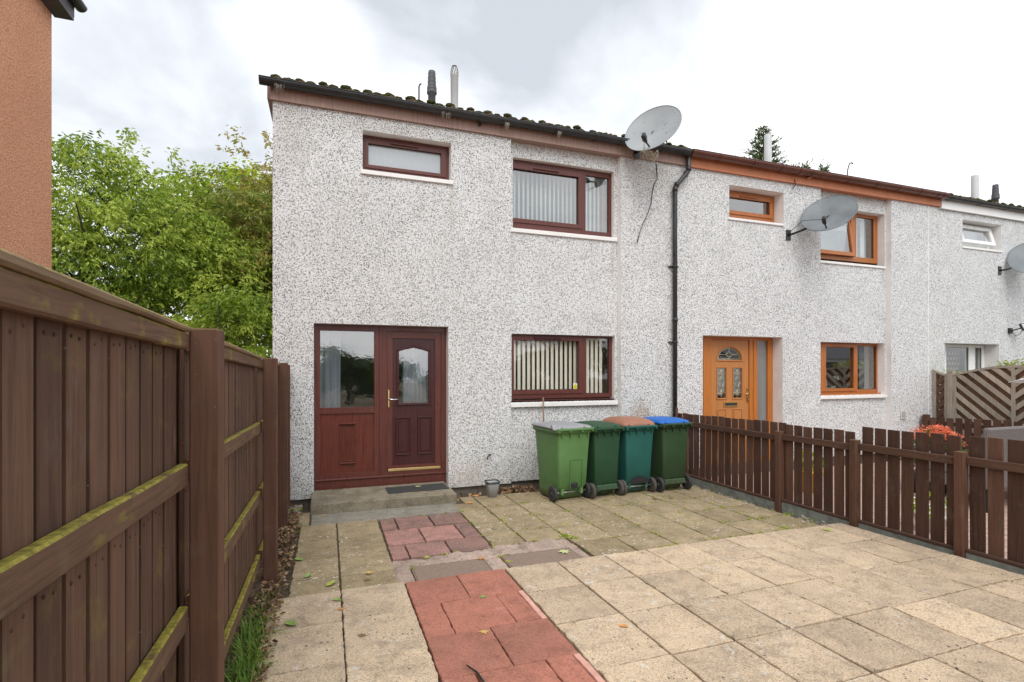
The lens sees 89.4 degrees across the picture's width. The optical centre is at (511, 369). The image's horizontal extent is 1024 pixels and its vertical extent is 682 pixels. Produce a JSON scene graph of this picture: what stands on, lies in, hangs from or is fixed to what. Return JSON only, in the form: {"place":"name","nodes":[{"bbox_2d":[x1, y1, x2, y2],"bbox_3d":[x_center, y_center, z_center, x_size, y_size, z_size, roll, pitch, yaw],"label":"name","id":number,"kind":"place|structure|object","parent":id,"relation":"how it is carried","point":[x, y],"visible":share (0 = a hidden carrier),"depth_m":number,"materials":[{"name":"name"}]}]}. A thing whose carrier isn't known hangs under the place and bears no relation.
{"place":"outdoors","nodes":[
{"label":"outdoors","id":0,"kind":"place"},
{"bbox_2d":[379,512,490,561],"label":"faded red path","id":1,"kind":"structure","parent":0,"point":[418,537],"depth_m":5.08,"materials":[{"name":"red concrete"}]},
{"bbox_2d":[405,569,595,681],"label":"red path","id":2,"kind":"structure","parent":0,"point":[521,641],"depth_m":3.14,"materials":[{"name":"red concrete"}]},
{"bbox_2d":[466,664,484,681],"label":"cable end","id":3,"kind":"object","parent":2,"relation":"on","point":[478,674],"visible":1,"depth_m":2.70,"materials":[{"name":"black rubber"}]},
{"bbox_2d":[246,485,811,681],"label":"ground","id":4,"kind":"structure","parent":0,"point":[296,542],"depth_m":4.65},
{"bbox_2d":[0,0,87,268],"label":"orange house","id":5,"kind":"structure","parent":4,"relation":"on","point":[26,129],"depth_m":4.68,"materials":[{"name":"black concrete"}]},
{"bbox_2d":[0,248,289,681],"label":"wooden fence","id":6,"kind":"object","parent":4,"relation":"on","point":[144,479],"visible":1,"depth_m":1.38,"materials":[{"name":"brown wood"}]},
{"bbox_2d":[52,127,272,327],"bbox_3d":[-8.881,-1.750,11.109,7.800,7.227,5.593,0,0,-20],"label":"cherry tree","id":7,"kind":"object","parent":4,"relation":"on","point":[84,241],"visible":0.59,"depth_m":10.49,"materials":[{"name":"green plant"}]},
{"bbox_2d":[84,157,272,345],"bbox_3d":[-7.847,-2.042,14.322,5.709,7.811,5.152,0,0,-7],"label":"sycamore tree","id":8,"kind":"object","parent":4,"relation":"on","point":[229,170],"visible":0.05,"depth_m":13.19,"materials":[{"name":"green plant"}]},
{"bbox_2d":[163,268,272,357],"bbox_3d":[-5.305,-0.050,10.077,4.204,3.828,3.582,0,0,14],"label":"cherry tree","id":9,"kind":"object","parent":4,"relation":"on","point":[236,319],"visible":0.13,"depth_m":9.79,"materials":[{"name":"green plant"}]},
{"bbox_2d":[175,125,272,357],"bbox_3d":[-6.336,-2.234,13.607,4.304,8.193,4.946,0,0,-20],"label":"maple tree","id":10,"kind":"object","parent":4,"relation":"on","point":[265,214],"visible":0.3,"depth_m":12.39,"materials":[{"name":"green plant"}]},
{"bbox_2d":[224,503,303,681],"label":"soil strip","id":11,"kind":"object","parent":4,"relation":"on","point":[254,590],"visible":0.19,"depth_m":3.77,"materials":[{"name":"brown soil"}]},
{"bbox_2d":[224,522,304,681],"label":"grass","id":12,"kind":"structure","parent":11,"relation":"on","point":[248,638],"depth_m":2.85,"materials":[{"name":"green plant"}]},
{"bbox_2d":[231,511,303,681],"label":"leaf litter","id":13,"kind":"object","parent":11,"relation":"on","point":[261,587],"visible":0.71,"depth_m":3.69,"materials":[{"name":"brown plant"}]},
{"bbox_2d":[247,494,498,669],"bbox_3d":[-0.651,1.685,6.321,6.720,0.170,3.213,0,0,-52],"label":"rubble","id":14,"kind":"object","parent":4,"relation":"on","point":[299,506],"visible":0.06,"depth_m":5.70,"materials":[{"name":"stone"}]},
{"bbox_2d":[310,481,460,525],"bbox_3d":[-1.539,1.621,6.288,1.690,0.178,1.150,0,0,-20],"label":"doorstep","id":15,"kind":"object","parent":4,"relation":"on","point":[377,503],"visible":0.82,"depth_m":6.12,"materials":[{"name":"concrete"}]},
{"bbox_2d":[385,483,448,493],"bbox_3d":[-1.219,1.526,6.657,0.770,0.012,0.320,0,0,-21],"label":"doormat","id":16,"kind":"object","parent":15,"relation":"on","point":[413,488],"visible":1,"depth_m":6.61,"materials":[{"name":"rubber"}]},
{"bbox_2d":[258,65,692,510],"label":"terraced house","id":17,"kind":"structure","parent":4,"relation":"on","point":[459,293],"depth_m":7.16,"materials":[{"name":"concrete"}]},
{"bbox_2d":[361,135,452,184],"bbox_3d":[-1.412,-2.807,6.966,1.212,0.569,0.248,0,0,-20],"label":"window","id":18,"kind":"structure","parent":17,"relation":"in","point":[384,157],"depth_m":6.99,"materials":[{"name":"brown wood"}]},
{"bbox_2d":[387,331,440,471],"bbox_3d":[-1.326,0.426,7.040,0.727,1.876,0.127,0,0,-20],"label":"front door","id":19,"kind":"structure","parent":17,"relation":"in","point":[413,429],"depth_m":7.05,"materials":[{"name":"brown wood"}]},
{"bbox_2d":[511,160,616,241],"bbox_3d":[0.754,-2.528,7.859,1.776,1.085,0.278,0,0,-20],"label":"window","id":20,"kind":"structure","parent":17,"relation":"in","point":[578,229],"depth_m":7.90,"materials":[{"name":"brown wood"}]},
{"bbox_2d":[511,334,617,406],"bbox_3d":[0.772,0.012,7.815,1.779,1.060,0.237,0,0,-20],"label":"window","id":21,"kind":"structure","parent":17,"relation":"in","point":[580,389],"depth_m":7.87,"materials":[{"name":"brown wood"}]},
{"bbox_2d":[625,105,681,241],"bbox_3d":[2.057,-2.967,7.691,0.666,2.000,0.809,0,0,-13],"label":"satellite dish","id":22,"kind":"object","parent":17,"relation":"attached to","point":[652,128],"visible":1,"depth_m":7.71,"materials":[{"name":"grey metal"}]},
{"bbox_2d":[391,538,590,583],"bbox_3d":[-0.176,1.632,4.473,1.678,0.056,0.574,0,0,-20],"label":"drain surround","id":23,"kind":"object","parent":4,"relation":"on","point":[404,574],"visible":0.95,"depth_m":4.54,"materials":[{"name":"grey concrete"}]},
{"bbox_2d":[411,558,492,580],"bbox_3d":[-0.489,1.639,4.224,0.623,0.023,0.303,0,0,-20],"label":"drain cover","id":24,"kind":"object","parent":23,"relation":"on","point":[433,571],"visible":0.73,"depth_m":4.21,"materials":[{"name":"concrete"}]},
{"bbox_2d":[500,547,582,567],"bbox_3d":[0.259,1.639,4.490,0.660,0.023,0.303,0,0,-20],"label":"drain cover","id":25,"kind":"object","parent":23,"relation":"on","point":[535,557],"visible":0.7,"depth_m":4.48,"materials":[{"name":"metal"}]},
{"bbox_2d":[457,484,536,501],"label":"leaf litter","id":26,"kind":"object","parent":4,"relation":"on","point":[522,488],"visible":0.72,"depth_m":7.26,"materials":[{"name":"brown plant"}]},
{"bbox_2d":[542,398,543,421],"bbox_3d":[0.462,1.042,7.488,0.049,1.276,0.026,0,0,34],"label":"garden cane","id":27,"kind":"object","parent":4,"relation":"on","point":[543,408],"visible":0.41,"depth_m":7.48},
{"bbox_2d":[518,590,604,681],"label":"path mortar edge","id":28,"kind":"object","parent":4,"relation":"on","point":[588,668],"visible":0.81,"depth_m":2.88,"materials":[{"name":"concrete"}]},
{"bbox_2d":[693,485,826,525],"bbox_3d":[2.916,1.699,6.691,0.256,0.093,2.641,0,0,-20],"label":"rubble","id":29,"kind":"object","parent":4,"relation":"on","point":[803,517],"visible":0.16,"depth_m":6.34,"materials":[{"name":"stone"}]},
{"bbox_2d":[735,125,831,171],"bbox_3d":[9.360,-3.449,18.220,4.456,10.422,4.189,0,0,14],"label":"conifer tree","id":30,"kind":"object","parent":4,"relation":"on","point":[762,131],"visible":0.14,"depth_m":18.29,"materials":[{"name":"green plant"}]},
{"bbox_2d":[686,133,949,476],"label":"terraced house","id":31,"kind":"structure","parent":4,"relation":"on","point":[780,328],"depth_m":9.25,"materials":[{"name":"concrete"}]},
{"bbox_2d":[712,340,749,462],"bbox_3d":[3.775,0.614,8.940,0.810,2.252,0.119,0,0,-20],"label":"front door","id":32,"kind":"structure","parent":31,"relation":"in","point":[731,407],"depth_m":8.96,"materials":[{"name":"brown wood"}]},
{"bbox_2d":[728,190,783,225],"bbox_3d":[4.138,-2.795,8.970,1.215,0.580,0.295,0,0,-20],"label":"window","id":33,"kind":"structure","parent":31,"relation":"in","point":[768,218],"depth_m":9.05,"materials":[{"name":"brown wood"}]},
{"bbox_2d":[786,195,857,240],"bbox_3d":[5.314,-2.650,8.810,0.784,0.759,0.842,0,0,-20],"label":"satellite dish","id":34,"kind":"object","parent":31,"relation":"attached to","point":[829,213],"visible":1,"depth_m":8.88,"materials":[{"name":"grey metal"}]},
{"bbox_2d":[821,214,885,268],"bbox_3d":[6.349,-2.513,9.903,1.823,1.115,0.369,0,0,-20],"label":"window","id":35,"kind":"structure","parent":31,"relation":"in","point":[850,256],"depth_m":10.00,"materials":[{"name":"brown wood"}]},
{"bbox_2d":[821,343,886,398],"bbox_3d":[6.329,0.018,9.973,1.915,1.047,0.575,0,0,-20],"label":"window","id":36,"kind":"structure","parent":31,"relation":"in","point":[863,389],"depth_m":9.97,"materials":[{"name":"brown wood"}]},
{"bbox_2d":[675,407,1023,574],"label":"picket fence","id":37,"kind":"object","parent":4,"relation":"on","point":[717,430],"visible":0.94,"depth_m":5.21,"materials":[{"name":"brown wood"}]},
{"bbox_2d":[935,174,1023,409],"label":"terraced house","id":38,"kind":"structure","parent":4,"relation":"on","point":[979,306],"depth_m":10.92,"materials":[{"name":"concrete"}]},
{"bbox_2d":[945,344,984,372],"bbox_3d":[9.484,0.485,11.121,1.730,2.050,0.210,0,0,-20],"label":"window","id":39,"kind":"structure","parent":38,"relation":"in","point":[952,351],"depth_m":11.22,"materials":[{"name":"white plastic"}]},
{"bbox_2d":[962,224,1002,252],"bbox_3d":[9.858,-2.797,11.010,1.320,0.585,0.290,0,0,-20],"label":"window","id":40,"kind":"structure","parent":38,"relation":"in","point":[988,241],"depth_m":11.05,"materials":[{"name":"white plastic"}]},
{"bbox_2d":[998,243,1023,274],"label":"satellite dish","id":41,"kind":"object","parent":38,"relation":"attached to","point":[1015,258],"visible":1,"depth_m":11.06,"materials":[{"name":"grey metal"}]},
{"bbox_2d":[1008,323,1023,335],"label":"floodlight","id":42,"kind":"object","parent":38,"relation":"attached to","point":[1011,330],"visible":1,"depth_m":11.08,"materials":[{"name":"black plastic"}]},
{"bbox_2d":[988,358,1023,366],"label":"climbing plant","id":43,"kind":"object","parent":4,"relation":"on","point":[1007,363],"visible":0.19,"depth_m":9.46,"materials":[{"name":"green plant"}]},
{"bbox_2d":[52,0,1023,356],"label":"sky","id":44,"kind":"structure","parent":0,"point":[926,94],"materials":[{"name":"white"}]},
{"bbox_2d":[289,484,820,596],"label":"mossy patio","id":45,"kind":"structure","parent":0,"point":[363,551],"depth_m":5.38,"materials":[{"name":"beige concrete"}]},
{"bbox_2d":[484,479,499,497],"bbox_3d":[-0.257,1.552,6.745,0.184,0.205,0.184,0,0,-20],"label":"plant pot","id":46,"kind":"object","parent":45,"relation":"on","point":[492,487],"visible":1,"depth_m":6.68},
{"bbox_2d":[288,488,816,569],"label":"joint weeds","id":47,"kind":"object","parent":45,"relation":"on","point":[565,536],"visible":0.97,"depth_m":5.59,"materials":[{"name":"green plant"}]},
{"bbox_2d":[531,421,593,501],"bbox_3d":[0.633,1.169,6.734,0.588,0.962,0.728,0,0,-26],"label":"wheelie bin","id":48,"kind":"object","parent":45,"relation":"on","point":[562,451],"visible":1,"depth_m":6.51,"materials":[{"name":"green plastic"}]},
{"bbox_2d":[575,421,624,498],"bbox_3d":[1.128,1.174,6.880,0.485,0.953,0.616,0,0,-25],"label":"wheelie bin","id":49,"kind":"object","parent":45,"relation":"on","point":[602,459],"visible":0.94,"depth_m":6.66,"materials":[{"name":"green plastic"}]},
{"bbox_2d":[602,416,657,494],"bbox_3d":[1.594,1.149,7.077,0.522,1.003,0.638,0,0,-23],"label":"wheelie bin","id":50,"kind":"object","parent":45,"relation":"on","point":[635,453],"visible":0.76,"depth_m":6.85,"materials":[{"name":"teal plastic"}]},
{"bbox_2d":[642,416,692,491],"bbox_3d":[2.126,1.159,7.235,0.510,0.983,0.616,0,0,-22],"label":"wheelie bin","id":51,"kind":"object","parent":45,"relation":"on","point":[668,454],"visible":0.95,"depth_m":7.02,"materials":[{"name":"green plastic"}]},
{"bbox_2d":[255,523,1023,681],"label":"buff patio","id":52,"kind":"structure","parent":0,"point":[840,602],"depth_m":3.35,"materials":[{"name":"beige concrete"}]},
{"bbox_2d":[285,620,295,624],"bbox_3d":[-1.398,1.603,3.271,0.099,0.010,0.054,-4,-5,34],"label":"fallen leaf","id":53,"kind":"object","parent":52,"relation":"on","point":[291,623],"visible":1,"depth_m":3.28,"materials":[{"name":"green plant"}]},
{"bbox_2d":[793,452,812,492],"bbox_3d":[4.282,1.443,7.460,0.454,0.633,0.455,0,0,-20],"label":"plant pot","id":54,"kind":"object","parent":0,"point":[812,474],"visible":0.06,"depth_m":7.33,"materials":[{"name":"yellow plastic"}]},
{"bbox_2d":[705,460,1006,558],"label":"neighbour patio","id":55,"kind":"structure","parent":0,"point":[1005,515],"depth_m":6.85,"materials":[{"name":"grey concrete"}]},
{"bbox_2d":[910,424,968,492],"bbox_3d":[6.107,1.272,7.468,0.997,0.975,0.644,0,0,-20],"label":"flower planter","id":56,"kind":"object","parent":55,"relation":"on","point":[941,430],"visible":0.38,"depth_m":7.38,"materials":[{"name":"red plant"}]},
{"bbox_2d":[922,414,1021,455],"bbox_3d":[9.259,1.242,6.925,0.110,1.136,6.925,0,0,-20],"label":"picket fence","id":57,"kind":"object","parent":55,"relation":"on","point":[958,424],"visible":0.39,"depth_m":9.47,"materials":[{"name":"brown wood"}]},
{"bbox_2d":[933,365,1023,452],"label":"lattice fence","id":58,"kind":"object","parent":55,"relation":"on","point":[989,393],"visible":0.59,"depth_m":9.58,"materials":[{"name":"grey wood"}]},
{"bbox_2d":[914,491,945,532],"bbox_3d":[4.560,1.540,5.652,0.468,0.439,0.492,0,0,-20],"label":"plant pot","id":59,"kind":"object","parent":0,"point":[929,513],"visible":0.06,"depth_m":5.56,"materials":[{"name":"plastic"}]},
{"bbox_2d":[929,426,1023,512],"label":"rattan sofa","id":60,"kind":"object","parent":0,"point":[1012,433],"visible":0.1,"depth_m":6.41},
{"bbox_2d":[1008,378,1023,382],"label":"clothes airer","id":61,"kind":"object","parent":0,"point":[1017,381],"visible":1,"depth_m":8.00,"materials":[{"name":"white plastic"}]}
]}

